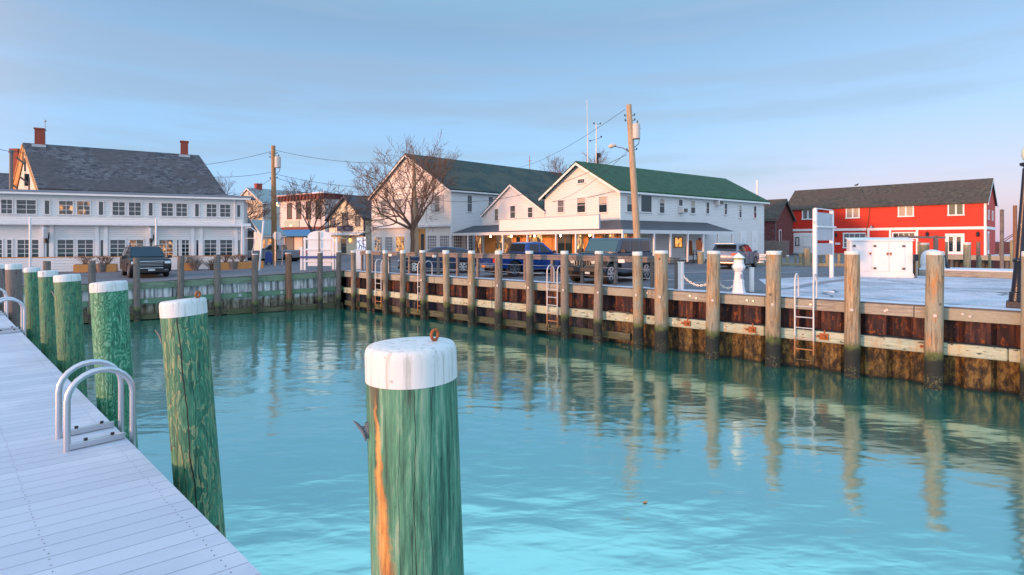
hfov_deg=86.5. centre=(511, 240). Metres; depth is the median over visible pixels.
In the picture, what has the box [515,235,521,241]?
shop door
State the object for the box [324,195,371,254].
cream cottage
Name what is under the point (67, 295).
mooring pile
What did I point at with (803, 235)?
window
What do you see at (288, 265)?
mooring pile
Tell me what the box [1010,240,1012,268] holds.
mooring pile
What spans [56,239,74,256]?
window
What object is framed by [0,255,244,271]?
terrace railing
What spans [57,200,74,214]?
window
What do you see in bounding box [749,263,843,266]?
timber kerb
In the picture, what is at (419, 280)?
quay ladder
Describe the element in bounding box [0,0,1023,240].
sky
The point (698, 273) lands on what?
ground
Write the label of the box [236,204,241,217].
window
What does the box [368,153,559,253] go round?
house
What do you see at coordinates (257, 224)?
side shed
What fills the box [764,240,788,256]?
board fence
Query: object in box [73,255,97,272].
planter
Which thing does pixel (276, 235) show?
road sign
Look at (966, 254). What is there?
mooring pile
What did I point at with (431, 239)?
window
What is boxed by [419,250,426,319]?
mooring pile
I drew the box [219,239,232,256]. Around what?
window
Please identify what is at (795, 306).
quay ladder
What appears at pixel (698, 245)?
sandwich board
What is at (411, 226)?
bare tree
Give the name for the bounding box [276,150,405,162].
overhead wire
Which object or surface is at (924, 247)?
mooring pile
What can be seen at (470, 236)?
window
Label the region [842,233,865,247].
window
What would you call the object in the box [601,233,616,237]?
display window
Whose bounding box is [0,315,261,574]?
dock
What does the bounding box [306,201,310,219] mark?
window
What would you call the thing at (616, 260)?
quay railing
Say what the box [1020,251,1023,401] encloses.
mooring pile
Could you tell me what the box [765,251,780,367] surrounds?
mooring pile
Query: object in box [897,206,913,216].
window
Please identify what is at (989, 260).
mooring pile
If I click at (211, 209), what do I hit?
window
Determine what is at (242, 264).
planter
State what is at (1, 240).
window
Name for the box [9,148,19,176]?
chimney stack
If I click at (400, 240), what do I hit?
lit window
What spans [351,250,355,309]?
mooring pile
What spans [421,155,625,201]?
overhead wire
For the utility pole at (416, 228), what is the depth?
51.83 m
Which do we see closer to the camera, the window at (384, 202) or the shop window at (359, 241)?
the window at (384, 202)
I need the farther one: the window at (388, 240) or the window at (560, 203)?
the window at (388, 240)
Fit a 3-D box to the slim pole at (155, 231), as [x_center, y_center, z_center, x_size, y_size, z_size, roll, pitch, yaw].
[-23.548,0.286,36.000,0.111,3.488,0.111,0,0,-23]
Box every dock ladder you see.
[0,288,8,318]
[0,297,26,336]
[55,359,135,451]
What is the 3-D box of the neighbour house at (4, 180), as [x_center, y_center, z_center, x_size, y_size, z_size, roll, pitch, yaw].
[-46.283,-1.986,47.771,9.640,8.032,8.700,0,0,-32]
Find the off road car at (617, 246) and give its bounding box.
[568,238,653,283]
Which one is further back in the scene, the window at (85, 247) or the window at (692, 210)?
the window at (692, 210)
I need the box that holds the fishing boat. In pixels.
[948,234,1012,268]
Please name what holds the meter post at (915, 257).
on the gravel quay
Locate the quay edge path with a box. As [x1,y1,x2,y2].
[347,270,1020,310]
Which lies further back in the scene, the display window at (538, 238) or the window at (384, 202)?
the window at (384, 202)
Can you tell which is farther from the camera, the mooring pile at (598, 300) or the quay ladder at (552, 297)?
the quay ladder at (552, 297)
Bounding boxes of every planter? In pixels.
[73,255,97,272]
[95,254,117,271]
[184,255,194,270]
[221,253,230,269]
[235,253,249,268]
[249,252,263,268]
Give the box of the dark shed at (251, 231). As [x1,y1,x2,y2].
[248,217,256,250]
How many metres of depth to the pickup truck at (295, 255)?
50.67 m
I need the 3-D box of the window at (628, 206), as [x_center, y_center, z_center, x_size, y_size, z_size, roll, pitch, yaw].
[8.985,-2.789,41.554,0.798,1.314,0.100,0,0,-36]
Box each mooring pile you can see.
[0,264,5,312]
[5,264,22,328]
[24,267,40,350]
[38,270,57,367]
[51,274,87,398]
[88,260,95,323]
[89,280,137,448]
[133,258,140,321]
[155,291,225,537]
[177,256,183,298]
[214,255,220,315]
[251,254,257,313]
[285,253,291,311]
[317,252,322,309]
[336,251,340,308]
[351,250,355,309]
[353,328,463,574]
[366,250,371,311]
[382,250,388,314]
[400,250,405,316]
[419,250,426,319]
[442,250,449,322]
[468,251,474,325]
[494,251,502,329]
[526,251,533,333]
[560,251,568,338]
[593,251,602,343]
[632,252,643,348]
[654,250,667,352]
[705,251,720,359]
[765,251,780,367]
[844,251,860,378]
[917,242,920,274]
[920,243,929,266]
[924,251,944,389]
[945,242,947,266]
[963,242,970,267]
[976,242,979,267]
[978,257,981,267]
[988,254,990,267]
[1000,209,1003,268]
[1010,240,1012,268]
[1013,205,1016,265]
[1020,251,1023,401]
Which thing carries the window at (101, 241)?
in the restaurant
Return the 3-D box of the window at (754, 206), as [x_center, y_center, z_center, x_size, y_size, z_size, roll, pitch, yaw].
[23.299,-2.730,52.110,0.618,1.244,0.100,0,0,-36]
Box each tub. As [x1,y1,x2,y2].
[95,257,107,271]
[228,256,238,269]
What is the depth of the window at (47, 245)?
36.32 m
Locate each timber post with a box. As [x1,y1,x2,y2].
[799,254,802,262]
[804,249,809,265]
[825,254,828,262]
[837,254,840,262]
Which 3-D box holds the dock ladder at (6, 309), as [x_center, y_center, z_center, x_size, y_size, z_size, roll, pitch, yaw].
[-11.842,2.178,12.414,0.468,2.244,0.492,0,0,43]
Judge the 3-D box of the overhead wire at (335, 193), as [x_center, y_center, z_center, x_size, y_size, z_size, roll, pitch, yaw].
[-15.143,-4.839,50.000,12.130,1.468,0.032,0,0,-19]
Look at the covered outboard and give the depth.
27.47 m
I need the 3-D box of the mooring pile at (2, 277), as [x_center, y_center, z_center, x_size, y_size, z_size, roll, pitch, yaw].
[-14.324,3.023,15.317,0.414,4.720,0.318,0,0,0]
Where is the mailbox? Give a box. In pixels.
[265,251,272,264]
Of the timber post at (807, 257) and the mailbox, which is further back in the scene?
the mailbox
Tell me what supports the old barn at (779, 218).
on the ground
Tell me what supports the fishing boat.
on the water
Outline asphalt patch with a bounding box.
[782,279,843,288]
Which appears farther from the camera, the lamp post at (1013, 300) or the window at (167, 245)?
the window at (167, 245)
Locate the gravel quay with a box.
[759,276,1011,307]
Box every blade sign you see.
[42,226,49,242]
[149,228,153,242]
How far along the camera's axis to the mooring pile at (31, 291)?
10.58 m
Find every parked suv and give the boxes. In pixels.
[120,245,171,277]
[712,243,758,266]
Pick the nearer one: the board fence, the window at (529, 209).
the window at (529, 209)
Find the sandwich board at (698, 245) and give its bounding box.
[692,240,701,262]
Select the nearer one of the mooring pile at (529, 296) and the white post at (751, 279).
the white post at (751, 279)
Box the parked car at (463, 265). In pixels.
[398,246,475,272]
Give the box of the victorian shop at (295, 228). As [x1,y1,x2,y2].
[276,192,364,249]
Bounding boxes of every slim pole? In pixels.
[29,217,30,266]
[155,218,156,244]
[241,223,242,260]
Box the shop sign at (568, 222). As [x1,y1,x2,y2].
[499,214,599,230]
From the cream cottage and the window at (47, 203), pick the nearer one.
the window at (47, 203)
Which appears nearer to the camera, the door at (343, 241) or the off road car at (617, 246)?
the off road car at (617, 246)
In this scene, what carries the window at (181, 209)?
in the restaurant
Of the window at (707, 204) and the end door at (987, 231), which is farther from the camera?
the end door at (987, 231)
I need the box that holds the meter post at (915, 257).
[913,254,918,277]
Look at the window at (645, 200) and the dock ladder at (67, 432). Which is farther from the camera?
the window at (645, 200)
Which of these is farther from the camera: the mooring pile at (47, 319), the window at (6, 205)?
the window at (6, 205)
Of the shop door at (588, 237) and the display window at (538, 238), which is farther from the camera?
the display window at (538, 238)
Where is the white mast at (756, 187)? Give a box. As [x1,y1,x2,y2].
[756,180,757,194]
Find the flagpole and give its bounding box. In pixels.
[587,111,587,161]
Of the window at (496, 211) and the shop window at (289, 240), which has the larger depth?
the shop window at (289, 240)
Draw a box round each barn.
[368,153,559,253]
[764,199,796,254]
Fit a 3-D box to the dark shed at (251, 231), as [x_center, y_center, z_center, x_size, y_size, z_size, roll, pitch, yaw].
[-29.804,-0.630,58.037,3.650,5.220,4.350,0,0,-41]
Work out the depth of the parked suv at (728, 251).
33.45 m
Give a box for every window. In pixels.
[0,199,13,214]
[0,239,3,258]
[5,239,13,258]
[15,199,37,214]
[15,239,39,258]
[24,173,28,185]
[43,200,50,214]
[45,239,49,256]
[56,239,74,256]
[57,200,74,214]
[75,200,91,215]
[77,239,93,257]
[97,201,104,215]
[99,239,103,257]
[109,239,125,257]
[111,201,126,215]
[127,202,141,215]
[128,239,143,245]
[148,202,153,216]
[158,239,173,255]
[160,202,174,216]
[175,203,188,216]
[176,239,179,255]
[181,239,189,255]
[194,203,199,216]
[195,239,198,255]
[203,239,216,256]
[205,203,216,216]
[219,204,231,217]
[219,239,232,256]
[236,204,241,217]
[238,239,240,253]
[285,236,293,249]
[287,203,291,218]
[296,202,300,218]
[302,236,307,248]
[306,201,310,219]
[315,199,320,218]
[355,216,359,225]
[356,237,365,252]
[374,237,381,250]
[381,200,386,212]
[385,237,392,250]
[395,198,401,213]
[395,236,404,251]
[426,235,436,249]
[434,195,439,212]
[439,235,449,246]
[453,236,461,247]
[465,235,472,250]
[467,195,472,211]
[475,235,481,252]
[488,196,493,205]
[494,208,498,220]
[495,235,512,252]
[509,205,515,218]
[527,207,533,217]
[528,234,543,242]
[556,199,564,212]
[557,234,573,253]
[576,197,586,212]
[577,234,584,252]
[598,195,607,212]
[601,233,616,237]
[624,233,632,237]
[626,195,631,212]
[640,194,652,212]
[658,198,665,213]
[674,237,682,247]
[678,199,683,206]
[690,200,696,213]
[705,201,709,213]
[723,203,727,214]
[738,204,742,217]
[753,205,756,218]
[802,210,812,219]
[803,235,812,246]
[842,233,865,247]
[845,208,859,218]
[892,232,915,238]
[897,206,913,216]
[947,204,964,215]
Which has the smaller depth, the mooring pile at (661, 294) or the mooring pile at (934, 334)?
the mooring pile at (934, 334)
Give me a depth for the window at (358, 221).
70.84 m
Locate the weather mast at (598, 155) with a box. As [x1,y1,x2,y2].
[589,122,601,163]
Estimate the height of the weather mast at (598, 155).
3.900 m
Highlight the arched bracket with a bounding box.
[245,227,256,252]
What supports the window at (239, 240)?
in the restaurant
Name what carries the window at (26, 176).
in the gabled house at (41, 165)
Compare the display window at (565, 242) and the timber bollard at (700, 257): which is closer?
the timber bollard at (700, 257)
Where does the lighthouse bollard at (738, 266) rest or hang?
on the quay edge path
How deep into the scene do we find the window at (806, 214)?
66.63 m
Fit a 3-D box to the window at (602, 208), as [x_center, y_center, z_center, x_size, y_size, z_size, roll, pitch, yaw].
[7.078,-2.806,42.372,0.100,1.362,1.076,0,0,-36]
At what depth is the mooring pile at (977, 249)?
30.46 m
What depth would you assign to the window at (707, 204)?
47.58 m
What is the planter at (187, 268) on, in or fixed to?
on the ground
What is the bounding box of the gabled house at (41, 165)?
[13,120,226,194]
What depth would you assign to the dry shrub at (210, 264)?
37.24 m
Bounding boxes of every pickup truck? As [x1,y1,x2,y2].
[248,243,306,260]
[480,241,568,276]
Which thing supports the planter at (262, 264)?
on the ground
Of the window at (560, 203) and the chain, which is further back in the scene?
the window at (560, 203)
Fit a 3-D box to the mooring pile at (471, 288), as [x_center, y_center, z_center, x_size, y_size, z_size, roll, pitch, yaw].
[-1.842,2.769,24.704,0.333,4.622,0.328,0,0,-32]
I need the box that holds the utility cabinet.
[356,249,365,269]
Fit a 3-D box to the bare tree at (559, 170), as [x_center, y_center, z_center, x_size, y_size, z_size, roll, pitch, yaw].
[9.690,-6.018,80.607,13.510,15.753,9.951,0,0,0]
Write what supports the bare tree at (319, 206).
on the ground
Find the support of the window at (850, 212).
in the red building
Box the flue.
[8,149,13,188]
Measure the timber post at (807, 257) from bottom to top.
1.732 m
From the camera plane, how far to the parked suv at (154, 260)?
30.02 m
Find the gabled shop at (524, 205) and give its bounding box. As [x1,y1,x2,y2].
[480,183,549,252]
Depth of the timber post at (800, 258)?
37.09 m
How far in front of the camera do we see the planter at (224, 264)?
37.65 m
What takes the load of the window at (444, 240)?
in the house at (480, 183)
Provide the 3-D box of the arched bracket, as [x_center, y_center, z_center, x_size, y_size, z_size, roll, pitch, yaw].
[-19.170,0.506,40.000,0.879,2.976,0.060,0,0,0]
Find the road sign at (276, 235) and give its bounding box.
[273,232,282,265]
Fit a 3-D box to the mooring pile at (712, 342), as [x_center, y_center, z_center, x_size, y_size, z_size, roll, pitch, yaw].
[6.588,2.710,17.872,0.508,4.748,0.445,0,0,0]
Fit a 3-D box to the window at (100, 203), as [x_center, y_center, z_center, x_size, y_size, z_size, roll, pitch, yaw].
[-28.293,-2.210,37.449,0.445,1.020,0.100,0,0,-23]
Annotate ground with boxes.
[22,252,1014,310]
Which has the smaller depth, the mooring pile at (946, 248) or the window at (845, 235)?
the mooring pile at (946, 248)
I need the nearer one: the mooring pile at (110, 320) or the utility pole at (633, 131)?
the mooring pile at (110, 320)
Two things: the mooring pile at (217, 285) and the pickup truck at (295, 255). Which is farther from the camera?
the pickup truck at (295, 255)
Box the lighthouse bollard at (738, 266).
[731,253,745,292]
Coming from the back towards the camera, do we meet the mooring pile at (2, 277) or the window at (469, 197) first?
the window at (469, 197)
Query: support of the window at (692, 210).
in the store
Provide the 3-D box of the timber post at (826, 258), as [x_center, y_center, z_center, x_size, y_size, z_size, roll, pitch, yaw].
[21.576,1.490,37.201,0.252,1.581,0.246,0,0,0]
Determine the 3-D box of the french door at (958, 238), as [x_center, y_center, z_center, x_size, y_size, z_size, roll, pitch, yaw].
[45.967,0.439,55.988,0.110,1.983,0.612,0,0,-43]
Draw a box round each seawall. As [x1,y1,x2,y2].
[23,271,343,322]
[344,271,1020,395]
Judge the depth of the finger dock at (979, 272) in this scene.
25.82 m
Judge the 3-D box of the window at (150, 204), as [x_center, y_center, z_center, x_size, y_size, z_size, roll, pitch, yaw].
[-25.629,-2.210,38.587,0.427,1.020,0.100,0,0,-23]
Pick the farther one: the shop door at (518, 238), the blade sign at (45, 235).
the shop door at (518, 238)
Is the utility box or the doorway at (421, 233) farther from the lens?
the doorway at (421, 233)
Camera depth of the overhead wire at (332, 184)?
49.57 m
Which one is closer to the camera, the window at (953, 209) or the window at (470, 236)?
the window at (953, 209)
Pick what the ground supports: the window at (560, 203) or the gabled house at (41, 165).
the gabled house at (41, 165)
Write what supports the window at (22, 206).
in the restaurant
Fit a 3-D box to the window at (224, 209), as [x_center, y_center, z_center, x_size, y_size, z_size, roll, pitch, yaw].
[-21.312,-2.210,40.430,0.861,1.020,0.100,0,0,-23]
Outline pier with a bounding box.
[810,253,1009,278]
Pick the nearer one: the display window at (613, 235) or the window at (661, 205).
the display window at (613, 235)
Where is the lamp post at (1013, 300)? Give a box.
[1006,147,1023,308]
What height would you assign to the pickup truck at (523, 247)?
1.706 m
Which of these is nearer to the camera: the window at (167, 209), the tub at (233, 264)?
the tub at (233, 264)
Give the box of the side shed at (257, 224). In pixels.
[251,220,285,249]
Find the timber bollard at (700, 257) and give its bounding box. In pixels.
[698,251,703,263]
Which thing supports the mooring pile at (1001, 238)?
in the water
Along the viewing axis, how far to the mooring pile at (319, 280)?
30.51 m
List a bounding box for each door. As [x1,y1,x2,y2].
[341,239,346,253]
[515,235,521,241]
[587,234,595,243]
[740,231,745,243]
[751,231,757,250]
[947,235,954,253]
[955,235,961,253]
[987,231,988,254]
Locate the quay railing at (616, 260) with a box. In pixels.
[360,251,680,288]
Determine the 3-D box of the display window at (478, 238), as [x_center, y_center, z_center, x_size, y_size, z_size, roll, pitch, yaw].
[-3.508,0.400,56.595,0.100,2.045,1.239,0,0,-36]
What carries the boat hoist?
attached to the seawall at (982, 350)
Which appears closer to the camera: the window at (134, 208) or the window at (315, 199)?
the window at (134, 208)
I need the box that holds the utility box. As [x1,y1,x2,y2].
[43,261,50,270]
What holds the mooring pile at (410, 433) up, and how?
in the water
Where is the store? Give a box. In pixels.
[452,161,769,263]
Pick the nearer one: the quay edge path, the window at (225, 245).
the quay edge path
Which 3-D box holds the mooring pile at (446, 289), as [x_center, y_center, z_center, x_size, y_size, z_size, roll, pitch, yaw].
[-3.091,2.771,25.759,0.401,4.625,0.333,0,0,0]
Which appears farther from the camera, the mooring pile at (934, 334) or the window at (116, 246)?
the window at (116, 246)
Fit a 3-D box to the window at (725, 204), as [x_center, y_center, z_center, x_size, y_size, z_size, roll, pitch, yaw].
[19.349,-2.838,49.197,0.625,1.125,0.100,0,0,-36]
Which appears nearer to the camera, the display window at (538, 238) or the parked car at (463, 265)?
the parked car at (463, 265)
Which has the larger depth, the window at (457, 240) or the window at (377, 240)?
the window at (377, 240)
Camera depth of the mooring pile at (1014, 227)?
49.91 m
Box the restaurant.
[0,189,255,269]
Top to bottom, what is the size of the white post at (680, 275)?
0.985 m
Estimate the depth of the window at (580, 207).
44.34 m
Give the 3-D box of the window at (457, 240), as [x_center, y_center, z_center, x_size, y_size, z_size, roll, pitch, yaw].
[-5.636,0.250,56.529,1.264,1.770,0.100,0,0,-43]
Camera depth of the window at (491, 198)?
59.67 m
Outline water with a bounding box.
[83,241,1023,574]
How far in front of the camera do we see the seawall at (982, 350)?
17.28 m
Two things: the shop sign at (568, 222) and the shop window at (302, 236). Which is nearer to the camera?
the shop sign at (568, 222)
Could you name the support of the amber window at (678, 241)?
in the store
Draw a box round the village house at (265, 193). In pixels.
[240,183,310,226]
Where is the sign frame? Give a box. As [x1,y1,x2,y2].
[813,208,835,279]
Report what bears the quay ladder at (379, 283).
attached to the seawall at (982, 350)
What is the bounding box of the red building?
[788,178,997,254]
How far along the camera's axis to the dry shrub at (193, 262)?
36.71 m
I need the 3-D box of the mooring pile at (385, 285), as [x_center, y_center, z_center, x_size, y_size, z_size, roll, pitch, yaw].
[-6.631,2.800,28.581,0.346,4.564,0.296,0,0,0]
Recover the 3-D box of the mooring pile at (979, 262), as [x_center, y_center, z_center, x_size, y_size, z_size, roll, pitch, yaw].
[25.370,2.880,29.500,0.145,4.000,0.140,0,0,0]
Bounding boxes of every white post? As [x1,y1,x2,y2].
[677,262,684,289]
[749,267,754,291]
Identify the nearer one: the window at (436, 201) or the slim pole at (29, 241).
the slim pole at (29, 241)
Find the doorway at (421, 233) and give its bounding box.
[418,229,424,249]
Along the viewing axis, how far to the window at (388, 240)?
64.80 m
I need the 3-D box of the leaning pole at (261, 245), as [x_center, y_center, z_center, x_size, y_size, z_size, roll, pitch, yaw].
[-16.121,0.329,35.000,0.408,3.222,0.120,0,0,0]
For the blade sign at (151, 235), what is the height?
1.117 m
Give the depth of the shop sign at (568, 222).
43.77 m
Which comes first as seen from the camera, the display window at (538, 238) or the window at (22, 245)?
the window at (22, 245)
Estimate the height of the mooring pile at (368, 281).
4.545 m
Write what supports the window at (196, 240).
in the restaurant
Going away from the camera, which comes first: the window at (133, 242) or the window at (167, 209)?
the window at (133, 242)
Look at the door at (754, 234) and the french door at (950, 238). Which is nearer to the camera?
the door at (754, 234)
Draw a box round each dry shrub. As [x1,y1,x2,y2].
[184,255,205,270]
[203,259,213,269]
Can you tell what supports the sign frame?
on the gravel quay
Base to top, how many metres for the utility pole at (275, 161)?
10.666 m
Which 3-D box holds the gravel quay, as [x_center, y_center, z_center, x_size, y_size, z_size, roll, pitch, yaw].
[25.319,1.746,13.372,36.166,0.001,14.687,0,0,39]
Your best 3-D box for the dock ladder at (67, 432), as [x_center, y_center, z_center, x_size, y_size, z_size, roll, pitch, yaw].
[-3.590,2.178,4.694,0.468,2.244,0.492,0,0,43]
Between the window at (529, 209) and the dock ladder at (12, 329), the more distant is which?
the window at (529, 209)
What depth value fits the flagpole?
45.03 m
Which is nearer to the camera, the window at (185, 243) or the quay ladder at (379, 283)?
the quay ladder at (379, 283)
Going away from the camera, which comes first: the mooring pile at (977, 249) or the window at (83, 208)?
the mooring pile at (977, 249)
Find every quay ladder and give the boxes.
[375,259,388,309]
[417,260,432,313]
[547,265,560,331]
[794,273,817,364]
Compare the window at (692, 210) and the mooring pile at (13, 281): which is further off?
the window at (692, 210)
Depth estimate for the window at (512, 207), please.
51.83 m
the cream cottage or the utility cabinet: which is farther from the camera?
the cream cottage
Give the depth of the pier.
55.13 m
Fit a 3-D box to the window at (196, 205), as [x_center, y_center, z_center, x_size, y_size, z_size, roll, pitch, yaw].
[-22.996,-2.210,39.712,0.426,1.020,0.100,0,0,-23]
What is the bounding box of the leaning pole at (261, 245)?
[258,221,264,269]
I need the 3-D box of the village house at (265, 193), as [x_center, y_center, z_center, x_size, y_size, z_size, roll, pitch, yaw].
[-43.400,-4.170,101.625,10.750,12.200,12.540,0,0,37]
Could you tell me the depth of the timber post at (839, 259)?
37.33 m
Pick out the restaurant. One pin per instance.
(86, 223)
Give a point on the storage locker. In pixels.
(886, 257)
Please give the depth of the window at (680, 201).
45.33 m
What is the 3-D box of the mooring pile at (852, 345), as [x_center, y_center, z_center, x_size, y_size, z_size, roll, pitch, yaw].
[9.655,2.689,15.440,0.416,4.784,0.418,0,0,0]
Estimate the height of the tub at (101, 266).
1.063 m
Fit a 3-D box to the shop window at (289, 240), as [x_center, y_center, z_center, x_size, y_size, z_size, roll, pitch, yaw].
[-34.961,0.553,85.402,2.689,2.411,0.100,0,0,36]
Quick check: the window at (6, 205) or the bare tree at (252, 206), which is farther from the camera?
the bare tree at (252, 206)
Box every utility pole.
[269,145,280,262]
[412,161,418,251]
[608,104,640,237]
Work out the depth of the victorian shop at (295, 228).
83.68 m
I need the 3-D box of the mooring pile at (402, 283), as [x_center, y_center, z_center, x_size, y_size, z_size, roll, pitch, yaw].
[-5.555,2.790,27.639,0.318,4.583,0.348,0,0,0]
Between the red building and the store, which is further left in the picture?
the store
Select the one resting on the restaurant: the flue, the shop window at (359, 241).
the flue
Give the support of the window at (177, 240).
in the restaurant
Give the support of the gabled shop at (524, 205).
on the ground
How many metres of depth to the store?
45.60 m
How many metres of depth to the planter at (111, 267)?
35.07 m
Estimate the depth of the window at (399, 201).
63.29 m
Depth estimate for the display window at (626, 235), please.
40.23 m
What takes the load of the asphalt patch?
on the gravel quay
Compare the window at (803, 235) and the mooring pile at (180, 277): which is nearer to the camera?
the mooring pile at (180, 277)
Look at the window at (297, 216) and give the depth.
83.96 m
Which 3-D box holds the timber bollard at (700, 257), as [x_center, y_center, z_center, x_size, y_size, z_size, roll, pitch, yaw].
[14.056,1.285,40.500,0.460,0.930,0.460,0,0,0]
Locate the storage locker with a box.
[845,238,913,277]
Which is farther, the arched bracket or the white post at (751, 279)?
the arched bracket
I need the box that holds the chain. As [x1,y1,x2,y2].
[683,275,705,286]
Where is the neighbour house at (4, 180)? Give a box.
[0,173,8,188]
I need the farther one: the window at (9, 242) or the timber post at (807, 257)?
the timber post at (807, 257)
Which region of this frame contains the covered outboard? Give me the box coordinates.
[920,250,949,267]
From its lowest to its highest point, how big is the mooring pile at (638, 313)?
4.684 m
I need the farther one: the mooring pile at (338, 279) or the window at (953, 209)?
the window at (953, 209)
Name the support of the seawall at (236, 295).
in the water
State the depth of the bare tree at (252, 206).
73.40 m
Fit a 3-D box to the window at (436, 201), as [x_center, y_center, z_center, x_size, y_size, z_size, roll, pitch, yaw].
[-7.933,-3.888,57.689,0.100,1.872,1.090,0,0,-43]
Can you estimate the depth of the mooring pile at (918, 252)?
30.95 m
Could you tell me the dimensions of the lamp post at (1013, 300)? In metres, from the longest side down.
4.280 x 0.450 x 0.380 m
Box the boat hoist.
[896,236,945,249]
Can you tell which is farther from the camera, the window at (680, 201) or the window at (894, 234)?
the window at (894, 234)
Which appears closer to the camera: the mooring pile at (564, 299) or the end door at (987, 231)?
the mooring pile at (564, 299)
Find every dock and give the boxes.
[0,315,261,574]
[918,267,1012,278]
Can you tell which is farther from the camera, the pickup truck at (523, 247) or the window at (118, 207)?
the window at (118, 207)
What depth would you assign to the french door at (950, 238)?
56.41 m
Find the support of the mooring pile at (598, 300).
in the water
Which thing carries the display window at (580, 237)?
in the store
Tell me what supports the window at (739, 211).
in the store
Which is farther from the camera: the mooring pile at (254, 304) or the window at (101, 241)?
the window at (101, 241)
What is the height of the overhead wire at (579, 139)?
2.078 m
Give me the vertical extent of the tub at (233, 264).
1.015 m
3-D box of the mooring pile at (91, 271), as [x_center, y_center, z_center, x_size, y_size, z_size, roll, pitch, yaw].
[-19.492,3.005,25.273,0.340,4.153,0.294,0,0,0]
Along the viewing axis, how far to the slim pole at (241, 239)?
38.46 m
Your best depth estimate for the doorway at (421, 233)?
59.84 m
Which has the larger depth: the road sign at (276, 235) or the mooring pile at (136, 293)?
the road sign at (276, 235)
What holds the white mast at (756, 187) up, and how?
on the ground
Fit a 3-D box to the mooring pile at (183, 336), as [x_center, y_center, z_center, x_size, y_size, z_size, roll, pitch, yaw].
[-2.412,2.897,4.290,0.775,4.994,0.336,0,0,0]
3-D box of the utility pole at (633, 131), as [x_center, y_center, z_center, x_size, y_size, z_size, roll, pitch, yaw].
[7.306,-3.338,34.944,2.234,10.805,0.595,0,0,0]
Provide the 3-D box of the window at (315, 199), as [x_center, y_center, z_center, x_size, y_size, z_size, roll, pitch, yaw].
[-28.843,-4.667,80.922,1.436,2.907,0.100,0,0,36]
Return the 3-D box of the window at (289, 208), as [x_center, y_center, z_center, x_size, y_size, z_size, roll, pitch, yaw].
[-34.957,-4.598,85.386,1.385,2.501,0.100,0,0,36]
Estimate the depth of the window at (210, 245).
40.07 m
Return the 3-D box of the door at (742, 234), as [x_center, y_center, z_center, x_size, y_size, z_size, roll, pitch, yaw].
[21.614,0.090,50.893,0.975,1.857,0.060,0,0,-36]
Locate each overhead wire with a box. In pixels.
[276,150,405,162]
[277,174,407,187]
[278,178,411,195]
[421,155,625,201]
[518,109,624,167]
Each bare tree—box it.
[216,171,280,221]
[269,175,368,235]
[339,129,461,253]
[539,148,607,176]
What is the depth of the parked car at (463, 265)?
29.13 m
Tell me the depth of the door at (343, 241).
72.65 m
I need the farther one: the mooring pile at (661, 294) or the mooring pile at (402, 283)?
the mooring pile at (402, 283)
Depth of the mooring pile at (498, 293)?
23.56 m
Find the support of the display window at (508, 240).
in the store

